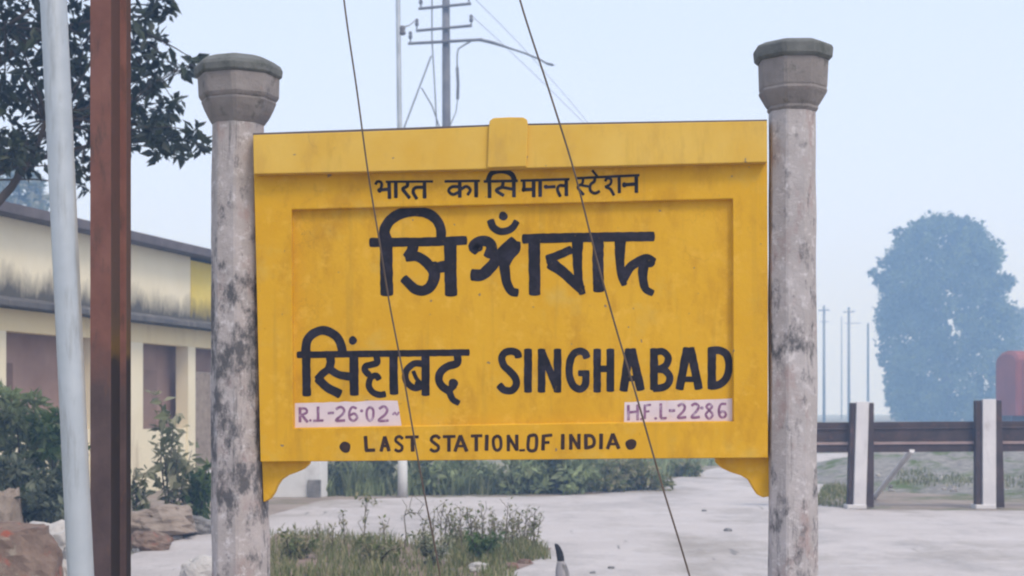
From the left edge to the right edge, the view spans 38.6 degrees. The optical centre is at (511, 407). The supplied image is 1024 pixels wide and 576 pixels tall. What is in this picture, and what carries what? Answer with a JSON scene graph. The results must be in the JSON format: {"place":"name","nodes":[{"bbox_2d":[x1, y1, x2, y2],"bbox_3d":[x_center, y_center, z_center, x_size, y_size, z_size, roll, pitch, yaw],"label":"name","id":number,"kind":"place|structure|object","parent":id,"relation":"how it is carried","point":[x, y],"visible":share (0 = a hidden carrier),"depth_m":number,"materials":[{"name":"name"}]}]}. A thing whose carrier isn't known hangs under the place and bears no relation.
{"place":"outdoors","nodes":[
{"label":"outdoors","id":0,"kind":"place"},
{"bbox_2d":[0,0,1023,414],"label":"sky","id":1,"kind":"structure","parent":0,"point":[921,110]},
{"bbox_2d":[131,453,1023,575],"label":"concrete apron","id":2,"kind":"object","parent":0,"point":[630,533],"visible":0.65,"depth_m":17.66,"materials":[{"name":"grey concrete"}]},
{"bbox_2d":[40,0,93,575],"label":"galvanised pole","id":3,"kind":"object","parent":2,"relation":"on","point":[67,287],"visible":1,"depth_m":4.86,"materials":[{"name":"metal"}]},
{"bbox_2d":[90,0,130,575],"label":"rail post","id":4,"kind":"object","parent":2,"relation":"on","point":[110,258],"visible":0.97,"depth_m":5.16,"materials":[{"name":"brown metal"}]},
{"bbox_2d":[131,531,171,551],"bbox_3d":[-3.814,1.411,15.410,0.431,0.246,0.411,0,0,-31],"label":"rubble stone","id":5,"kind":"object","parent":2,"relation":"on","point":[149,541],"visible":0.77,"depth_m":15.27,"materials":[{"name":"stone"}]},
{"bbox_2d":[179,554,211,575],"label":"rubble stone","id":6,"kind":"object","parent":2,"relation":"on","point":[199,565],"visible":0.87,"depth_m":12.39,"materials":[{"name":"stone"}]},
{"bbox_2d":[343,0,440,575],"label":"slack wire","id":7,"kind":"object","parent":2,"relation":"on","point":[387,288],"visible":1,"depth_m":5.72,"materials":[{"name":"metal"}]},
{"bbox_2d":[270,533,550,575],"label":"soil patch","id":8,"kind":"object","parent":2,"relation":"on","point":[310,556],"visible":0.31,"depth_m":14.17,"materials":[{"name":"brown soil"}]},
{"bbox_2d":[275,521,321,559],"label":"leafy weed","id":9,"kind":"object","parent":8,"relation":"on","point":[299,547],"visible":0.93,"depth_m":14.42,"materials":[{"name":"green plant"}]},
{"bbox_2d":[311,520,322,553],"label":"weed stalk","id":10,"kind":"object","parent":8,"relation":"on","point":[316,534],"visible":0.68,"depth_m":14.92,"materials":[{"name":"green plant"}]},
{"bbox_2d":[326,522,337,552],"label":"weed stalk","id":11,"kind":"object","parent":8,"relation":"on","point":[332,534],"visible":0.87,"depth_m":14.92,"materials":[{"name":"green plant"}]},
{"bbox_2d":[337,510,348,546],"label":"weed stalk","id":12,"kind":"object","parent":8,"relation":"on","point":[342,530],"visible":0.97,"depth_m":15.25,"materials":[{"name":"green plant"}]},
{"bbox_2d":[353,491,381,549],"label":"weed stalk","id":13,"kind":"object","parent":8,"relation":"on","point":[366,500],"visible":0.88,"depth_m":15.08,"materials":[{"name":"green plant"}]},
{"bbox_2d":[355,532,406,562],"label":"leafy weed","id":14,"kind":"object","parent":8,"relation":"on","point":[367,543],"visible":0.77,"depth_m":14.02,"materials":[{"name":"green plant"}]},
{"bbox_2d":[378,514,389,547],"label":"weed stalk","id":15,"kind":"object","parent":8,"relation":"on","point":[384,525],"visible":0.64,"depth_m":15.08,"materials":[{"name":"green plant"}]},
{"bbox_2d":[270,522,550,575],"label":"grass","id":16,"kind":"structure","parent":8,"relation":"on","point":[457,559],"depth_m":13.88,"materials":[{"name":"green plant"}]},
{"bbox_2d":[400,495,430,548],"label":"weed stalk","id":17,"kind":"object","parent":8,"relation":"on","point":[405,514],"visible":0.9,"depth_m":14.92,"materials":[{"name":"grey plant"}]},
{"bbox_2d":[417,517,429,550],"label":"weed stalk","id":18,"kind":"object","parent":8,"relation":"on","point":[423,527],"visible":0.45,"depth_m":15.25,"materials":[{"name":"green plant"}]},
{"bbox_2d":[408,528,455,565],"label":"leafy weed","id":19,"kind":"object","parent":8,"relation":"on","point":[426,547],"visible":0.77,"depth_m":13.86,"materials":[{"name":"green plant"}]},
{"bbox_2d":[436,499,447,547],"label":"weed stalk","id":20,"kind":"object","parent":8,"relation":"on","point":[441,531],"visible":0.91,"depth_m":15.24,"materials":[{"name":"green plant"}]},
{"bbox_2d":[440,503,452,546],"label":"weed stalk","id":21,"kind":"object","parent":8,"relation":"on","point":[445,520],"visible":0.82,"depth_m":15.25,"materials":[{"name":"green plant"}]},
{"bbox_2d":[444,508,456,544],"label":"weed stalk","id":22,"kind":"object","parent":8,"relation":"on","point":[452,519],"visible":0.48,"depth_m":15.41,"materials":[{"name":"green plant"}]},
{"bbox_2d":[455,502,466,549],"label":"weed stalk","id":23,"kind":"object","parent":8,"relation":"on","point":[460,523],"visible":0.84,"depth_m":15.08,"materials":[{"name":"green plant"}]},
{"bbox_2d":[463,507,478,536],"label":"weed stalk","id":24,"kind":"object","parent":8,"relation":"on","point":[470,525],"visible":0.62,"depth_m":15.42,"materials":[{"name":"green plant"}]},
{"bbox_2d":[468,562,488,571],"bbox_3d":[-0.308,1.461,13.322,0.192,0.122,0.162,0,0,-24],"label":"rubble stone","id":25,"kind":"object","parent":8,"relation":"on","point":[472,566],"visible":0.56,"depth_m":13.27,"materials":[{"name":"stone"}]},
{"bbox_2d":[463,528,505,560],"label":"leafy weed","id":26,"kind":"object","parent":8,"relation":"on","point":[474,542],"visible":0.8,"depth_m":14.20,"materials":[{"name":"green plant"}]},
{"bbox_2d":[500,497,512,543],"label":"weed stalk","id":27,"kind":"object","parent":8,"relation":"on","point":[511,505],"visible":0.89,"depth_m":15.09,"materials":[{"name":"green plant"}]},
{"bbox_2d":[505,562,518,568],"bbox_3d":[0.001,1.473,13.589,0.137,0.083,0.128,0,0,0],"label":"rubble stone","id":28,"kind":"object","parent":8,"relation":"on","point":[513,565],"visible":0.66,"depth_m":13.55,"materials":[{"name":"stone"}]},
{"bbox_2d":[507,513,518,546],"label":"weed stalk","id":29,"kind":"object","parent":8,"relation":"on","point":[511,526],"visible":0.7,"depth_m":15.25,"materials":[{"name":"green plant"}]},
{"bbox_2d":[517,559,531,563],"bbox_3d":[0.122,1.478,14.007,0.121,0.071,0.100,0,0,29],"label":"rubble stone","id":30,"kind":"object","parent":8,"relation":"on","point":[524,561],"visible":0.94,"depth_m":13.98,"materials":[{"name":"stone"}]},
{"bbox_2d":[519,505,531,540],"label":"weed stalk","id":31,"kind":"object","parent":8,"relation":"on","point":[525,511],"visible":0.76,"depth_m":15.42,"materials":[{"name":"green plant"}]},
{"bbox_2d":[522,526,537,545],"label":"weed stalk","id":32,"kind":"object","parent":8,"relation":"on","point":[532,533],"visible":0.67,"depth_m":15.24,"materials":[{"name":"green plant"}]},
{"bbox_2d":[527,506,540,540],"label":"weed stalk","id":33,"kind":"object","parent":8,"relation":"on","point":[531,527],"visible":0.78,"depth_m":15.41,"materials":[{"name":"green plant"}]},
{"bbox_2d":[528,515,540,546],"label":"weed stalk","id":34,"kind":"object","parent":8,"relation":"on","point":[536,524],"visible":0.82,"depth_m":15.41,"materials":[{"name":"green plant"}]},
{"bbox_2d":[535,511,544,538],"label":"weed stalk","id":35,"kind":"object","parent":8,"relation":"on","point":[539,522],"visible":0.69,"depth_m":15.60,"materials":[{"name":"green plant"}]},
{"bbox_2d":[427,507,438,533],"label":"weed stalk","id":36,"kind":"object","parent":2,"relation":"on","point":[435,526],"visible":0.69,"depth_m":15.42,"materials":[{"name":"green plant"}]},
{"bbox_2d":[445,514,456,545],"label":"weed stalk","id":37,"kind":"object","parent":2,"relation":"on","point":[449,526],"visible":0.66,"depth_m":15.26,"materials":[{"name":"green plant"}]},
{"bbox_2d":[451,518,462,544],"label":"weed stalk","id":38,"kind":"object","parent":2,"relation":"on","point":[456,538],"visible":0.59,"depth_m":15.34,"materials":[{"name":"green plant"}]},
{"bbox_2d":[454,520,463,540],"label":"weed stalk","id":39,"kind":"object","parent":2,"relation":"on","point":[459,530],"visible":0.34,"depth_m":15.51,"materials":[{"name":"green plant"}]},
{"bbox_2d":[461,507,472,535],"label":"weed stalk","id":40,"kind":"object","parent":2,"relation":"on","point":[467,511],"visible":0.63,"depth_m":15.42,"materials":[{"name":"green plant"}]},
{"bbox_2d":[471,517,480,538],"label":"weed stalk","id":41,"kind":"object","parent":2,"relation":"on","point":[476,526],"visible":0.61,"depth_m":15.34,"materials":[{"name":"green plant"}]},
{"bbox_2d":[477,501,486,537],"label":"weed stalk","id":42,"kind":"object","parent":2,"relation":"on","point":[482,510],"visible":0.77,"depth_m":15.24,"materials":[{"name":"green plant"}]},
{"bbox_2d":[479,521,487,538],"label":"weed stalk","id":43,"kind":"object","parent":2,"relation":"on","point":[481,528],"visible":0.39,"depth_m":15.50,"materials":[{"name":"green plant"}]},
{"bbox_2d":[487,506,496,540],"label":"weed stalk","id":44,"kind":"object","parent":2,"relation":"on","point":[491,516],"visible":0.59,"depth_m":15.42,"materials":[{"name":"green plant"}]},
{"bbox_2d":[488,515,499,537],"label":"weed stalk","id":45,"kind":"object","parent":2,"relation":"on","point":[495,527],"visible":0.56,"depth_m":15.08,"materials":[{"name":"green plant"}]},
{"bbox_2d":[496,517,507,543],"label":"weed stalk","id":46,"kind":"object","parent":2,"relation":"on","point":[499,529],"visible":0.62,"depth_m":15.33,"materials":[{"name":"green plant"}]},
{"bbox_2d":[502,526,513,544],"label":"weed stalk","id":47,"kind":"object","parent":2,"relation":"on","point":[508,532],"visible":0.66,"depth_m":15.24,"materials":[{"name":"green plant"}]},
{"bbox_2d":[194,38,832,575],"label":"station sign","id":48,"kind":"object","parent":2,"relation":"on","point":[508,342],"visible":1,"depth_m":5.99,"materials":[{"name":"yellow paint"}]},
{"bbox_2d":[507,504,519,532],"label":"weed stalk","id":49,"kind":"object","parent":2,"relation":"on","point":[517,512],"visible":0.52,"depth_m":15.42,"materials":[{"name":"green plant"}]},
{"bbox_2d":[514,510,523,540],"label":"weed stalk","id":50,"kind":"object","parent":2,"relation":"on","point":[517,525],"visible":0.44,"depth_m":15.59,"materials":[{"name":"green plant"}]},
{"bbox_2d":[514,517,525,539],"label":"weed stalk","id":51,"kind":"object","parent":2,"relation":"on","point":[519,522],"visible":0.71,"depth_m":15.33,"materials":[{"name":"green plant"}]},
{"bbox_2d":[555,544,569,575],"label":"short stake","id":52,"kind":"object","parent":2,"relation":"on","point":[562,568],"visible":1,"depth_m":12.17,"materials":[{"name":"white paint"}]},
{"bbox_2d":[519,0,689,575],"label":"slack wire","id":53,"kind":"object","parent":2,"relation":"on","point":[605,288],"visible":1,"depth_m":5.70,"materials":[{"name":"metal"}]},
{"bbox_2d":[131,451,1023,554],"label":"earth","id":54,"kind":"structure","parent":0,"point":[886,500],"depth_m":23.68,"materials":[{"name":"soil"}]},
{"bbox_2d":[0,487,23,522],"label":"rubble stone","id":55,"kind":"object","parent":54,"relation":"on","point":[10,508],"visible":0.47,"depth_m":15.17,"materials":[{"name":"stone"}]},
{"bbox_2d":[0,379,61,496],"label":"leafy bush","id":56,"kind":"object","parent":54,"relation":"on","point":[13,421],"visible":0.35,"depth_m":17.18,"materials":[{"name":"green plant"}]},
{"bbox_2d":[0,521,63,575],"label":"rubble stone","id":57,"kind":"object","parent":54,"relation":"on","point":[28,549],"visible":1,"depth_m":11.60,"materials":[{"name":"stone"}]},
{"bbox_2d":[0,452,64,522],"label":"leafy bush","id":58,"kind":"object","parent":54,"relation":"on","point":[43,504],"visible":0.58,"depth_m":15.41,"materials":[{"name":"green plant"}]},
{"bbox_2d":[30,519,65,551],"bbox_3d":[-4.182,1.291,13.342,0.625,0.559,0.462,0,0,0],"label":"rubble stone","id":59,"kind":"object","parent":54,"relation":"on","point":[57,530],"visible":0.11,"depth_m":13.20,"materials":[{"name":"stone"}]},
{"bbox_2d":[11,406,89,521],"bbox_3d":[-5.339,0.778,16.984,0.913,1.618,0.849,0,0,0],"label":"leafy bush","id":60,"kind":"object","parent":54,"relation":"on","point":[47,432],"visible":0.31,"depth_m":16.82,"materials":[{"name":"green plant"}]},
{"bbox_2d":[62,559,66,575],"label":"rubble stone","id":61,"kind":"object","parent":54,"relation":"on","point":[64,564],"visible":0.2,"depth_m":12.08,"materials":[{"name":"stone"}]},
{"bbox_2d":[63,546,65,558],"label":"rubble stone","id":62,"kind":"object","parent":54,"relation":"on","point":[64,553],"visible":0.02,"depth_m":13.11,"materials":[{"name":"grey stone"}]},
{"bbox_2d":[0,0,211,205],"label":"leafy tree","id":63,"kind":"object","parent":54,"relation":"on","point":[158,132],"visible":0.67,"depth_m":14.68,"materials":[{"name":"green plant"}]},
{"bbox_2d":[131,548,139,552],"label":"rubble stone","id":64,"kind":"object","parent":54,"relation":"on","point":[135,550],"visible":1,"depth_m":15.10,"materials":[{"name":"grey stone"}]},
{"bbox_2d":[131,465,156,510],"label":"leafy weed","id":65,"kind":"object","parent":54,"relation":"on","point":[139,496],"visible":0.78,"depth_m":17.35,"materials":[{"name":"green plant"}]},
{"bbox_2d":[144,389,207,505],"bbox_3d":[-4.167,0.651,17.816,1.034,1.762,0.666,0,0,31],"label":"leafy weed","id":66,"kind":"object","parent":54,"relation":"on","point":[170,464],"visible":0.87,"depth_m":17.74,"materials":[{"name":"green plant"}]},
{"bbox_2d":[170,535,182,539],"bbox_3d":[-3.831,1.476,16.620,0.146,0.064,0.141,0,0,40],"label":"rubble stone","id":67,"kind":"object","parent":54,"relation":"on","point":[177,537],"visible":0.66,"depth_m":16.58,"materials":[{"name":"grey stone"}]},
{"bbox_2d":[163,458,210,518],"bbox_3d":[-3.927,1.069,18.078,0.677,0.930,0.632,0,0,31],"label":"leafy weed","id":68,"kind":"object","parent":54,"relation":"on","point":[199,481],"visible":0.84,"depth_m":18.02,"materials":[{"name":"green plant"}]},
{"bbox_2d":[188,515,210,534],"bbox_3d":[-3.736,1.403,17.371,0.522,0.266,0.400,0,0,0],"label":"rubble stone","id":69,"kind":"object","parent":54,"relation":"on","point":[203,525],"visible":0.31,"depth_m":17.24,"materials":[{"name":"grey stone"}]},
{"bbox_2d":[207,461,327,497],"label":"white wall","id":70,"kind":"structure","parent":54,"relation":"on","point":[310,480],"depth_m":24.51,"materials":[{"name":"white paint"}]},
{"bbox_2d":[328,461,362,486],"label":"shrub","id":71,"kind":"object","parent":54,"relation":"on","point":[331,466],"visible":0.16,"depth_m":25.20,"materials":[{"name":"green plant"}]},
{"bbox_2d":[342,461,397,478],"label":"shrub","id":72,"kind":"object","parent":54,"relation":"on","point":[389,465],"visible":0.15,"depth_m":25.95,"materials":[{"name":"green plant"}]},
{"bbox_2d":[396,0,407,497],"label":"steel mast","id":73,"kind":"object","parent":54,"relation":"on","point":[402,465],"visible":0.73,"depth_m":24.46,"materials":[{"name":"metal"}]},
{"bbox_2d":[392,460,461,493],"bbox_3d":[-1.445,1.147,25.355,1.310,1.155,1.160,0,0,0],"label":"shrub","id":74,"kind":"object","parent":54,"relation":"on","point":[434,468],"visible":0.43,"depth_m":25.18,"materials":[{"name":"green plant"}]},
{"bbox_2d":[438,460,504,492],"bbox_3d":[-0.747,1.083,26.032,1.298,1.178,1.422,0,0,0],"label":"shrub","id":75,"kind":"object","parent":54,"relation":"on","point":[483,465],"visible":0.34,"depth_m":25.73,"materials":[{"name":"green plant"}]},
{"bbox_2d":[484,459,555,494],"bbox_3d":[0.121,1.135,25.413,1.296,1.057,1.456,0,0,0],"label":"shrub","id":76,"kind":"object","parent":54,"relation":"on","point":[514,478],"visible":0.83,"depth_m":25.29,"materials":[{"name":"green plant"}]},
{"bbox_2d":[326,458,717,495],"bbox_3d":[2.706,1.101,32.985,5.966,0.799,20.601,0,0,28],"label":"hedge","id":77,"kind":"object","parent":54,"relation":"on","point":[364,478],"depth_m":25.22,"materials":[{"name":"green plant"}]},
{"bbox_2d":[522,459,604,494],"bbox_3d":[0.900,1.130,25.486,1.534,1.089,1.300,0,0,0],"label":"shrub","id":78,"kind":"object","parent":54,"relation":"on","point":[571,472],"visible":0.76,"depth_m":25.34,"materials":[{"name":"green plant"}]},
{"bbox_2d":[576,459,640,492],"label":"shrub","id":79,"kind":"object","parent":54,"relation":"on","point":[623,480],"visible":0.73,"depth_m":26.08,"materials":[{"name":"green plant"}]},
{"bbox_2d":[615,459,676,490],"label":"shrub","id":80,"kind":"object","parent":54,"relation":"on","point":[650,479],"visible":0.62,"depth_m":26.48,"materials":[{"name":"green plant"}]},
{"bbox_2d":[662,458,704,476],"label":"shrub","id":81,"kind":"object","parent":54,"relation":"on","point":[685,468],"visible":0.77,"depth_m":31.78,"materials":[{"name":"green plant"}]},
{"bbox_2d":[818,480,846,506],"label":"grass","id":82,"kind":"structure","parent":54,"relation":"on","point":[827,490],"depth_m":24.60,"materials":[{"name":"green plant"}]},
{"bbox_2d":[874,449,914,498],"bbox_3d":[5.950,1.066,22.957,0.084,0.946,2.274,0,0,-1],"label":"pale plank","id":83,"kind":"object","parent":54,"relation":"on","point":[894,472],"visible":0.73,"depth_m":22.75,"materials":[{"name":"white paint"}]},
{"bbox_2d":[817,399,1023,508],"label":"fence","id":84,"kind":"object","parent":54,"relation":"on","point":[987,436],"visible":0.89,"depth_m":21.72,"materials":[{"name":"white paint"}]},
{"bbox_2d":[949,488,957,491],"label":"rubble stone","id":85,"kind":"object","parent":54,"relation":"on","point":[953,490],"visible":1,"depth_m":22.77,"materials":[{"name":"stone"}]},
{"bbox_2d":[328,415,962,476],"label":"ground","id":86,"kind":"structure","parent":0,"point":[837,418],"depth_m":175.69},
{"bbox_2d":[0,169,49,210],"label":"roadside tree","id":87,"kind":"object","parent":86,"relation":"on","point":[33,197],"visible":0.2,"depth_m":89.68,"materials":[{"name":"plant"}]},
{"bbox_2d":[0,201,210,492],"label":"station building","id":88,"kind":"structure","parent":86,"relation":"on","point":[170,318],"depth_m":25.85,"materials":[{"name":"paint"}]},
{"bbox_2d":[6,363,12,401],"bbox_3d":[-7.861,-0.050,22.618,0.029,1.300,0.474,0,0,15],"label":"window","id":89,"kind":"structure","parent":88,"relation":"in","point":[9,366],"depth_m":22.75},
{"bbox_2d":[143,370,156,428],"bbox_3d":[-6.742,0.400,26.932,0.029,2.200,0.826,0,0,15],"label":"window","id":90,"kind":"structure","parent":88,"relation":"in","point":[149,376],"depth_m":27.05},
{"bbox_2d":[403,0,553,462],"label":"electric pole","id":91,"kind":"object","parent":86,"relation":"on","point":[446,27],"visible":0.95,"depth_m":39.89,"materials":[{"name":"grey metal"}]},
{"bbox_2d":[473,17,583,122],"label":"overhead line","id":92,"kind":"object","parent":91,"relation":"attached to","point":[534,74],"visible":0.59,"depth_m":46.36,"materials":[{"name":"metal"}]},
{"bbox_2d":[476,0,587,122],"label":"overhead line","id":93,"kind":"object","parent":91,"relation":"attached to","point":[524,49],"visible":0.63,"depth_m":45.16,"materials":[{"name":"metal"}]},
{"bbox_2d":[818,306,829,421],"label":"distant pole","id":94,"kind":"object","parent":86,"relation":"on","point":[823,416],"visible":0.86,"depth_m":149.88,"materials":[{"name":"grey metal"}]},
{"bbox_2d":[843,307,860,421],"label":"distant pole","id":95,"kind":"object","parent":86,"relation":"on","point":[848,374],"visible":0.94,"depth_m":159.88,"materials":[{"name":"grey metal"}]},
{"bbox_2d":[867,323,868,401],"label":"distant pole","id":96,"kind":"object","parent":86,"relation":"on","point":[867,362],"visible":0.65,"depth_m":169.90,"materials":[{"name":"grey metal"}]},
{"bbox_2d":[865,210,1023,421],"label":"round tree","id":97,"kind":"object","parent":86,"relation":"on","point":[910,394],"visible":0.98,"depth_m":161.84,"materials":[{"name":"green plant"}]},
{"bbox_2d":[1000,306,1023,350],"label":"hazy tree","id":98,"kind":"object","parent":86,"relation":"on","point":[1020,329],"visible":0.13,"depth_m":188.66,"materials":[{"name":"blue plant"}]},
{"bbox_2d":[841,317,841,419],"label":"distant pole","id":99,"kind":"object","parent":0,"point":[841,368],"visible":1,"depth_m":189.94,"materials":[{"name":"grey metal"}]},
{"bbox_2d":[817,451,1023,497],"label":"gravel bank","id":100,"kind":"structure","parent":0,"point":[939,463],"depth_m":29.14,"materials":[{"name":"grey gravel"}]},
{"bbox_2d":[896,466,1023,487],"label":"grass","id":101,"kind":"structure","parent":100,"relation":"on","point":[917,473],"depth_m":25.14,"materials":[{"name":"green plant"}]},
{"bbox_2d":[996,351,1023,420],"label":"freight wagon","id":102,"kind":"object","parent":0,"point":[1010,380],"visible":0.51,"depth_m":66.59,"materials":[{"name":"metal"}]},
{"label":"rubble bank","id":103,"kind":"structure","parent":0,"visible":0},
{"bbox_2d":[131,503,197,535],"bbox_3d":[-4.045,1.309,16.931,0.869,0.399,0.913,0,0,0],"label":"rubble stone","id":104,"kind":"object","parent":103,"relation":"on","point":[169,519],"visible":0.75,"depth_m":16.61,"materials":[{"name":"stone"}]}
]}

